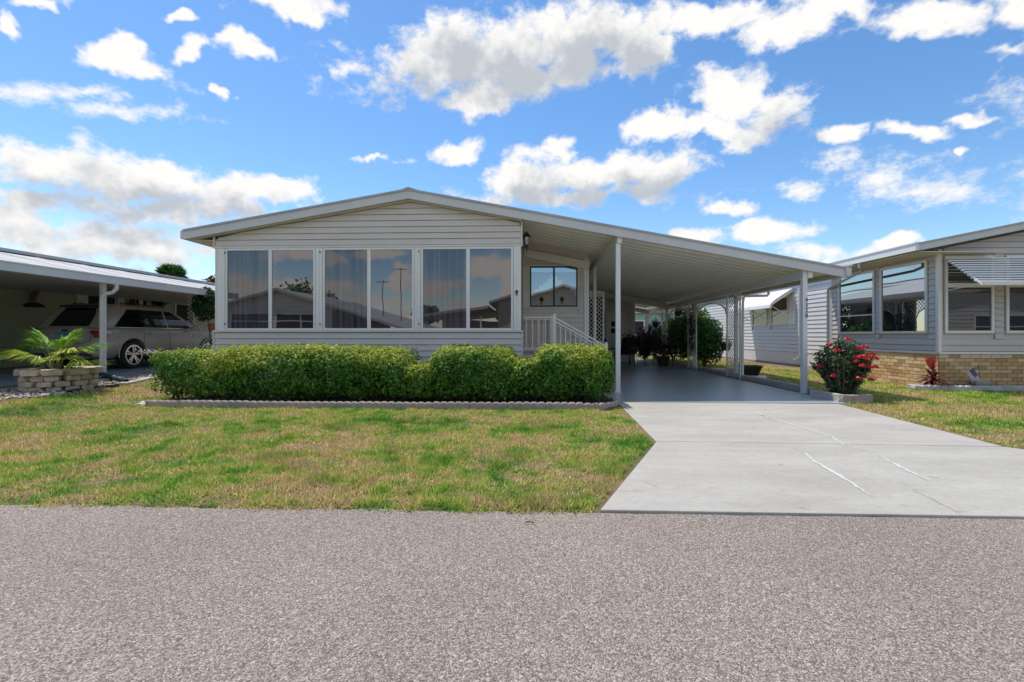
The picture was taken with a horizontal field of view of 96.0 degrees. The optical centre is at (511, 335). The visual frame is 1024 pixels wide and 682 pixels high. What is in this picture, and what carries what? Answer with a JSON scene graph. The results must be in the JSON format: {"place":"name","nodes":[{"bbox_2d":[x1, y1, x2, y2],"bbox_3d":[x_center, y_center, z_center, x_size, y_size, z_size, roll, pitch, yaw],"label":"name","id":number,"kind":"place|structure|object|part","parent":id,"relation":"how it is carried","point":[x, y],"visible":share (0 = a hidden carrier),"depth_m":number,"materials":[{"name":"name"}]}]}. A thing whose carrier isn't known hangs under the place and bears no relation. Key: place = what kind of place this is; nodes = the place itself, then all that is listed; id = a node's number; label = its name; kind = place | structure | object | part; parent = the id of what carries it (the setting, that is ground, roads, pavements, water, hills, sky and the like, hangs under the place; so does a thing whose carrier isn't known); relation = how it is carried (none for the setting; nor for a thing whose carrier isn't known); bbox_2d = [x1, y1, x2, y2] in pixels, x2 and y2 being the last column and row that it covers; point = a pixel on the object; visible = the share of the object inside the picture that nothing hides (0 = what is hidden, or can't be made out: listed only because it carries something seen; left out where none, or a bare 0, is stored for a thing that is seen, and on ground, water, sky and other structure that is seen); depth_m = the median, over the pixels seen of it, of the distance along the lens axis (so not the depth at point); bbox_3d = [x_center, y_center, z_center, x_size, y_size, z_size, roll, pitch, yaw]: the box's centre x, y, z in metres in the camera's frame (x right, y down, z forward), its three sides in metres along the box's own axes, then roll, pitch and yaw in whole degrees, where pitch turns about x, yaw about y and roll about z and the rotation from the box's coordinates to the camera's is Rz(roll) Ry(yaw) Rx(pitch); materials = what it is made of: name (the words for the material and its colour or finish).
{"place":"outdoors","nodes":[
{"label":"outdoors","id":0,"kind":"place"},
{"bbox_2d":[0,358,206,388],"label":"neighbour carport floor","id":1,"kind":"structure","parent":0,"point":[8,379],"depth_m":11.68,"materials":[{"name":"grey concrete"}]},
{"bbox_2d":[0,247,217,372],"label":"carport","id":2,"kind":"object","parent":1,"relation":"on","point":[55,281],"depth_m":12.91,"materials":[{"name":"white metal"}]},
{"bbox_2d":[23,291,45,306],"bbox_3d":[-14.011,-1.152,13.550,0.150,0.670,0.611,0,0,2],"label":"pelican plaque","id":3,"kind":"object","parent":2,"relation":"attached to","point":[33,298],"visible":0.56,"depth_m":13.47,"materials":[{"name":"black wood"}]},
{"bbox_2d":[87,296,115,303],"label":"window","id":4,"kind":"structure","parent":2,"relation":"in","point":[90,299],"depth_m":15.55,"materials":[{"name":"black glass"}]},
{"bbox_2d":[151,301,171,305],"bbox_3d":[-13.810,-1.458,18.101,0.513,0.816,0.912,0,0,24],"label":"wreath","id":5,"kind":"object","parent":2,"relation":"attached to","point":[160,303],"visible":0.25,"depth_m":18.06,"materials":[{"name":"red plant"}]},
{"bbox_2d":[177,304,191,323],"bbox_3d":[-13.869,-0.195,19.490,0.020,2.170,0.939,0,0,2],"label":"screen door","id":6,"kind":"structure","parent":2,"relation":"in","point":[182,310],"depth_m":19.50,"materials":[{"name":"black"}]},
{"bbox_2d":[32,303,212,368],"bbox_3d":[-11.091,0.010,13.781,2.360,1.776,4.730,0,0,2],"label":"parked car","id":7,"kind":"object","parent":1,"relation":"on","point":[131,328],"visible":0.57,"depth_m":12.18,"materials":[{"name":"beige paint"}]},
{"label":"rear window","id":8,"kind":"part","parent":7,"relation":"part of","materials":[{"name":"black glass"}]},
{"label":"side window","id":9,"kind":"part","parent":7,"relation":"part of","materials":[{"name":"black glass"}]},
{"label":"side window","id":10,"kind":"part","parent":7,"relation":"part of","materials":[{"name":"black glass"}]},
{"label":"side window","id":11,"kind":"part","parent":7,"relation":"part of","materials":[{"name":"black glass"}]},
{"bbox_2d":[187,294,212,350],"bbox_3d":[-9.436,-0.214,13.957,0.816,2.328,0.026,0,0,2],"label":"lattice screen","id":12,"kind":"object","parent":1,"relation":"on","point":[197,330],"visible":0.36,"depth_m":13.95,"materials":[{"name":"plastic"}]},
{"bbox_2d":[190,286,214,348],"bbox_3d":[-9.134,-0.232,13.730,0.870,2.467,0.455,0,0,2],"label":"climbing vine","id":13,"kind":"object","parent":12,"relation":"attached to","point":[202,306],"visible":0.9,"depth_m":13.65,"materials":[{"name":"green plant"}]},
{"bbox_2d":[207,323,214,330],"bbox_3d":[-8.696,-0.232,13.436,0.312,0.240,0.312,0,0,2],"label":"orange pot","id":14,"kind":"object","parent":12,"relation":"hanging from","point":[211,326],"visible":0.55,"depth_m":13.32,"materials":[{"name":"ceramic"}]},
{"bbox_2d":[0,504,1023,681],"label":"road","id":15,"kind":"structure","parent":0,"point":[101,593],"depth_m":2.10,"materials":[{"name":"grey asphalt"}]},
{"bbox_2d":[0,351,1023,514],"bbox_3d":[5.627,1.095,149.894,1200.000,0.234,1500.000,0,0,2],"label":"ground","id":16,"kind":"structure","parent":0,"point":[602,501],"depth_m":4.44,"materials":[{"name":"green plant"}]},
{"bbox_2d":[0,376,156,400],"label":"gravel border","id":17,"kind":"object","parent":16,"relation":"on","point":[135,381],"visible":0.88,"depth_m":8.07,"materials":[{"name":"white gravel"}]},
{"bbox_2d":[155,263,190,278],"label":"tree","id":18,"kind":"object","parent":16,"relation":"on","point":[173,270],"visible":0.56,"depth_m":45.69,"materials":[{"name":"green plant"}]},
{"bbox_2d":[202,274,214,282],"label":"tree","id":19,"kind":"object","parent":16,"relation":"on","point":[210,279],"visible":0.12,"depth_m":59.73,"materials":[{"name":"orange plant"}]},
{"bbox_2d":[145,397,618,409],"bbox_3d":[-2.139,1.113,7.759,7.826,0.118,0.847,0,0,2],"label":"bed edging","id":20,"kind":"object","parent":16,"relation":"on","point":[614,402],"visible":0.86,"depth_m":7.35,"materials":[{"name":"concrete"}]},
{"bbox_2d":[180,187,589,388],"bbox_3d":[-2.150,-0.910,18.739,8.810,4.220,18.710,0,0,2],"label":"mobile home","id":21,"kind":"object","parent":16,"relation":"on","point":[425,274],"visible":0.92,"depth_m":9.61,"materials":[{"name":"plastic"}]},
{"bbox_2d":[225,248,315,329],"bbox_3d":[-5.078,-0.965,9.684,1.928,1.722,0.026,0,0,2],"label":"window","id":22,"kind":"structure","parent":21,"relation":"in","point":[266,288],"depth_m":9.69,"materials":[{"name":"clear glass"}]},
{"bbox_2d":[323,247,413,329],"bbox_3d":[-2.993,-0.965,9.606,1.924,1.722,0.026,0,0,2],"label":"window","id":23,"kind":"structure","parent":21,"relation":"in","point":[372,288],"depth_m":9.61,"materials":[{"name":"clear glass"}]},
{"bbox_2d":[421,246,512,329],"bbox_3d":[-0.932,-0.965,9.529,1.913,1.722,0.026,0,0,2],"label":"window","id":24,"kind":"structure","parent":21,"relation":"in","point":[463,288],"depth_m":9.53,"materials":[{"name":"clear glass"}]},
{"bbox_2d":[521,231,530,252],"bbox_3d":[0.301,-1.980,9.776,0.222,0.456,0.173,0,0,2],"label":"wall lamp","id":25,"kind":"object","parent":21,"relation":"attached to","point":[526,237],"visible":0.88,"depth_m":9.74,"materials":[{"name":"black metal"}]},
{"bbox_2d":[530,266,577,306],"bbox_3d":[1.073,-1.253,11.853,1.219,1.042,0.030,0,0,2],"label":"window","id":26,"kind":"structure","parent":21,"relation":"in","point":[550,286],"depth_m":11.86,"materials":[{"name":"clear glass"}]},
{"bbox_2d":[170,390,620,407],"bbox_3d":[-2.106,1.141,8.535,7.750,0.014,2.300,0,0,2],"label":"mulch bed","id":27,"kind":"object","parent":16,"relation":"on","point":[530,398],"visible":0.27,"depth_m":8.17,"materials":[{"name":"soil"}]},
{"bbox_2d":[145,340,421,399],"bbox_3d":[-4.043,0.639,8.327,4.718,1.094,1.467,0,0,2],"label":"clipped hedge","id":28,"kind":"object","parent":27,"relation":"on","point":[231,371],"visible":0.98,"depth_m":7.85,"materials":[{"name":"green plant"}]},
{"bbox_2d":[135,347,167,360],"bbox_3d":[-6.707,0.427,8.547,0.538,0.422,0.280,0,0,8],"label":"plumbago spray","id":29,"kind":"object","parent":28,"relation":"attached to","point":[147,353],"visible":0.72,"depth_m":8.55,"materials":[{"name":"white plant"}]},
{"bbox_2d":[401,343,517,400],"bbox_3d":[-0.884,0.652,8.235,2.033,1.068,1.401,0,0,2],"label":"clipped hedge","id":30,"kind":"object","parent":27,"relation":"on","point":[442,374],"visible":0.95,"depth_m":7.72,"materials":[{"name":"green plant"}]},
{"bbox_2d":[506,354,552,399],"bbox_3d":[0.294,0.757,8.179,0.881,0.858,1.213,0,0,2],"label":"clipped hedge","id":31,"kind":"object","parent":27,"relation":"on","point":[524,385],"visible":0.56,"depth_m":7.77,"materials":[{"name":"green plant"}]},
{"bbox_2d":[532,342,614,400],"bbox_3d":[1.044,0.638,8.142,1.450,1.096,1.372,0,0,2],"label":"clipped hedge","id":32,"kind":"object","parent":27,"relation":"on","point":[593,361],"visible":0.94,"depth_m":7.65,"materials":[{"name":"green plant"}]},
{"bbox_2d":[639,322,660,358],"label":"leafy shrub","id":33,"kind":"object","parent":16,"relation":"on","point":[654,331],"visible":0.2,"depth_m":22.20,"materials":[{"name":"green plant"}]},
{"bbox_2d":[654,315,683,360],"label":"leafy shrub","id":34,"kind":"object","parent":16,"relation":"on","point":[659,333],"visible":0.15,"depth_m":20.23,"materials":[{"name":"green plant"}]},
{"bbox_2d":[668,306,716,361],"bbox_3d":[7.126,-0.004,18.169,1.887,2.422,1.847,0,0,2],"label":"leafy shrub","id":35,"kind":"object","parent":16,"relation":"on","point":[679,328],"visible":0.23,"depth_m":17.99,"materials":[{"name":"green plant"}]},
{"bbox_2d":[683,313,723,366],"bbox_3d":[6.827,0.208,16.353,1.420,2.000,1.666,0,0,2],"label":"leafy shrub","id":36,"kind":"object","parent":16,"relation":"on","point":[707,347],"visible":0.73,"depth_m":15.97,"materials":[{"name":"green plant"}]},
{"bbox_2d":[654,358,814,393],"bbox_3d":[6.205,1.098,14.953,0.081,0.148,11.642,0,0,2],"label":"floor edging","id":37,"kind":"object","parent":16,"relation":"on","point":[782,384],"visible":0.71,"depth_m":11.40,"materials":[{"name":"grey concrete"}]},
{"bbox_2d":[638,355,1023,448],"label":"side lawn grass","id":38,"kind":"structure","parent":16,"relation":"on","point":[986,418],"depth_m":7.78,"materials":[{"name":"green plant"}]},
{"bbox_2d":[809,390,872,403],"bbox_3d":[5.978,1.103,8.335,0.708,0.155,0.806,0,0,2],"label":"planter border","id":39,"kind":"object","parent":16,"relation":"on","point":[858,397],"visible":0.83,"depth_m":8.01,"materials":[{"name":"concrete"}]},
{"bbox_2d":[810,337,879,394],"bbox_3d":[6.080,0.606,8.426,0.999,1.144,0.954,0,0,2],"label":"flowering bush","id":40,"kind":"object","parent":16,"relation":"on","point":[839,370],"visible":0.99,"depth_m":8.32,"materials":[{"name":"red plant"}]},
{"bbox_2d":[690,221,1023,385],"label":"brick base home","id":41,"kind":"object","parent":16,"relation":"on","point":[900,312],"visible":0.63,"depth_m":10.85,"materials":[{"name":"white"}]},
{"bbox_2d":[752,308,766,325],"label":"window","id":42,"kind":"structure","parent":41,"relation":"in","point":[757,320],"depth_m":20.26,"materials":[{"name":"beige glass"}]},
{"bbox_2d":[728,287,793,320],"bbox_3d":[10.386,-1.245,19.477,0.944,1.194,3.709,0,0,2],"label":"barrel awning","id":43,"kind":"object","parent":41,"relation":"attached to","point":[752,303],"visible":0.71,"depth_m":18.59,"materials":[{"name":"white metal"}]},
{"bbox_2d":[770,296,787,324],"bbox_3d":[10.810,-0.980,18.649,0.035,1.120,1.287,0,0,2],"label":"window","id":44,"kind":"structure","parent":41,"relation":"in","point":[777,317],"depth_m":18.56,"materials":[{"name":"white glass"}]},
{"bbox_2d":[838,270,874,333],"bbox_3d":[9.571,-0.884,12.840,0.035,1.681,1.417,0,0,2],"label":"window","id":45,"kind":"structure","parent":41,"relation":"in","point":[856,295],"depth_m":12.77,"materials":[{"name":"clear glass"}]},
{"bbox_2d":[879,260,927,333],"bbox_3d":[9.511,-0.884,11.235,0.035,1.681,1.420,0,0,2],"label":"window","id":46,"kind":"structure","parent":41,"relation":"in","point":[903,288],"depth_m":11.17,"materials":[{"name":"clear glass"}]},
{"bbox_2d":[944,255,994,332],"bbox_3d":[10.133,-0.903,10.210,1.055,1.720,0.035,0,0,2],"label":"window","id":47,"kind":"structure","parent":41,"relation":"in","point":[971,309],"depth_m":10.22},
{"bbox_2d":[943,257,1023,290],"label":"slatted awning","id":48,"kind":"object","parent":41,"relation":"attached to","point":[1004,268],"visible":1,"depth_m":9.79,"materials":[{"name":"white metal"}]},
{"bbox_2d":[1005,255,1023,332],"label":"window","id":49,"kind":"structure","parent":41,"relation":"in","point":[1014,294],"depth_m":10.18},
{"bbox_2d":[910,355,955,385],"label":"ti plant","id":50,"kind":"object","parent":16,"relation":"on","point":[932,376],"visible":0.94,"depth_m":9.94,"materials":[{"name":"red plant"}]},
{"bbox_2d":[907,384,1023,390],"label":"bed edging","id":51,"kind":"object","parent":16,"relation":"on","point":[965,387],"visible":0.83,"depth_m":9.66,"materials":[{"name":"grey concrete"}]},
{"label":"neighbour bed","id":52,"kind":"structure","parent":16,"relation":"on","visible":0},
{"bbox_2d":[966,380,990,385],"bbox_3d":[9.981,1.070,9.863,0.300,0.200,0.240,0,0,2],"label":"flag pot","id":53,"kind":"object","parent":52,"relation":"on","point":[981,383],"visible":0.62,"depth_m":9.75,"materials":[{"name":"concrete"}]},
{"bbox_2d":[967,363,981,385],"bbox_3d":[9.867,0.846,9.826,0.320,0.490,0.046,0,0,2],"label":"flag","id":54,"kind":"object","parent":53,"relation":"in","point":[972,374],"visible":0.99,"depth_m":9.83,"materials":[{"name":"white fabric"}]},
{"bbox_3d":[7.472,0.423,15.481,0.445,1.553,0.018,0,0,2],"label":"shepherd hook","id":55,"kind":"object","parent":16,"relation":"on","visible":0},
{"bbox_2d":[715,335,733,350],"bbox_3d":[7.198,0.222,15.500,0.703,0.589,0.704,0,0,-44],"label":"hanging basket","id":56,"kind":"object","parent":55,"relation":"hanging from","point":[723,345],"visible":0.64,"depth_m":15.40,"materials":[{"name":"brown"}]},
{"bbox_3d":[6.613,1.140,12.611,0.630,0.080,0.200,0,0,2],"label":"white block","id":57,"kind":"object","parent":16,"relation":"on","visible":0},
{"bbox_2d":[738,365,762,375],"bbox_3d":[6.518,0.962,12.614,0.530,0.275,0.371,0,0,2],"label":"square pot","id":58,"kind":"object","parent":57,"relation":"on","point":[752,370],"visible":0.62,"depth_m":12.47,"materials":[{"name":"black plastic"}]},
{"bbox_2d":[0,0,1023,280],"label":"sky","id":59,"kind":"structure","parent":0,"point":[824,131],"materials":[{"name":"blue"}]},
{"bbox_2d":[635,306,686,336],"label":"mint house","id":60,"kind":"structure","parent":0,"point":[640,320],"depth_m":39.56,"materials":[{"name":"green metal"}]},
{"bbox_2d":[635,320,644,334],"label":"window","id":61,"kind":"structure","parent":60,"relation":"in","point":[638,323],"depth_m":39.56,"materials":[{"name":"white glass"}]},
{"bbox_2d":[562,359,845,403],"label":"carport floor","id":62,"kind":"structure","parent":0,"point":[641,380],"depth_m":9.85,"materials":[{"name":"grey concrete"}]},
{"bbox_2d":[523,353,603,384],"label":"entry steps","id":63,"kind":"structure","parent":62,"relation":"on","point":[527,355],"depth_m":10.47,"materials":[{"name":"concrete"}]},
{"bbox_2d":[523,313,607,349],"bbox_3d":[1.223,0.330,11.052,1.895,1.659,1.398,0,0,2],"label":"porch railing","id":64,"kind":"object","parent":63,"relation":"on","point":[552,328],"visible":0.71,"depth_m":10.41,"materials":[{"name":"white wood"}]},
{"bbox_2d":[589,291,603,346],"bbox_3d":[2.340,-0.060,13.409,0.670,2.440,0.035,0,0,2],"label":"lattice screen","id":65,"kind":"object","parent":62,"relation":"on","point":[591,292],"visible":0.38,"depth_m":13.40,"materials":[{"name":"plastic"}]},
{"bbox_2d":[596,338,614,354],"bbox_3d":[3.580,0.633,17.534,0.660,1.050,0.667,0,0,-26],"label":"patio chair","id":66,"kind":"object","parent":62,"relation":"on","point":[601,339],"visible":0.23,"depth_m":17.77,"materials":[{"name":"black metal"}]},
{"bbox_2d":[589,297,634,361],"bbox_3d":[3.784,-0.290,20.152,3.050,2.901,0.640,0,0,2],"label":"utility room","id":67,"kind":"object","parent":62,"relation":"on","point":[627,316],"visible":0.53,"depth_m":19.82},
{"bbox_2d":[607,313,623,361],"bbox_3d":[4.457,0.105,19.829,0.740,2.090,0.036,0,0,2],"label":"door","id":68,"kind":"structure","parent":67,"relation":"in","point":[610,316],"depth_m":19.82,"materials":[{"name":"white metal"}]},
{"bbox_2d":[614,338,634,364],"bbox_3d":[4.472,0.633,18.197,0.660,1.050,0.667,0,0,37],"label":"patio chair","id":69,"kind":"object","parent":62,"relation":"on","point":[627,347],"visible":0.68,"depth_m":18.33,"materials":[{"name":"black metal"}]},
{"bbox_2d":[620,329,649,362],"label":"potted plant","id":70,"kind":"object","parent":62,"relation":"on","point":[638,340],"visible":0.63,"depth_m":18.72,"materials":[{"name":"green plant"}]},
{"bbox_2d":[635,330,656,360],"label":"leafy shrub","id":71,"kind":"object","parent":62,"relation":"on","point":[643,351],"visible":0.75,"depth_m":20.79,"materials":[{"name":"green plant"}]},
{"bbox_2d":[648,329,679,365],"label":"potted plant","id":72,"kind":"object","parent":62,"relation":"on","point":[663,360],"visible":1,"depth_m":17.27,"materials":[{"name":"green plant"}]},
{"bbox_2d":[521,209,851,392],"bbox_3d":[3.693,-0.698,16.263,6.501,3.715,14.200,0,0,2],"label":"carport","id":73,"kind":"object","parent":62,"relation":"on","point":[653,272],"visible":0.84,"depth_m":11.01,"materials":[{"name":"metal"}]},
{"bbox_2d":[651,316,660,326],"bbox_3d":[6.346,-0.606,20.382,0.477,0.512,0.517,0,0,2],"label":"hanging basket","id":74,"kind":"object","parent":73,"relation":"hanging from","point":[655,324],"visible":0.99,"depth_m":20.30,"materials":[{"name":"green"}]},
{"bbox_2d":[670,305,681,315],"bbox_3d":[6.237,-0.955,17.288,0.533,0.470,0.490,0,0,2],"label":"hanging basket","id":75,"kind":"object","parent":73,"relation":"hanging from","point":[677,312],"visible":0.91,"depth_m":17.21,"materials":[{"name":"brown"}]},
{"bbox_2d":[687,302,701,353],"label":"climbing vine","id":76,"kind":"object","parent":73,"relation":"attached to","point":[691,326],"visible":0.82,"depth_m":15.61,"materials":[{"name":"green plant"}]},
{"bbox_2d":[600,402,1023,518],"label":"driveway","id":77,"kind":"structure","parent":0,"point":[778,459],"depth_m":4.08,"materials":[{"name":"concrete"}]},
{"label":"gravel soil","id":78,"kind":"structure","parent":0,"visible":0},
{"bbox_2d":[13,366,103,391],"bbox_3d":[-8.095,0.779,8.246,1.179,0.398,1.151,0,0,2],"label":"stone planter","id":79,"kind":"object","parent":78,"relation":"on","point":[40,378],"visible":0.97,"depth_m":7.88,"materials":[{"name":"stone"}]},
{"bbox_2d":[0,326,112,369],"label":"palm","id":80,"kind":"object","parent":79,"relation":"on","point":[46,343],"visible":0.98,"depth_m":8.11,"materials":[{"name":"green plant"}]},
{"bbox_2d":[0,372,213,398],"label":"gravel","id":81,"kind":"structure","parent":78,"relation":"on","point":[9,392],"depth_m":7.96,"materials":[{"name":"white gravel"}]},
{"bbox_2d":[99,372,128,381],"bbox_3d":[-8.497,0.895,9.795,2.024,0.157,0.121,0,0,37],"label":"drain hose","id":82,"kind":"object","parent":78,"relation":"on","point":[111,377],"visible":0.84,"depth_m":9.64,"materials":[{"name":"teal"}]}
]}

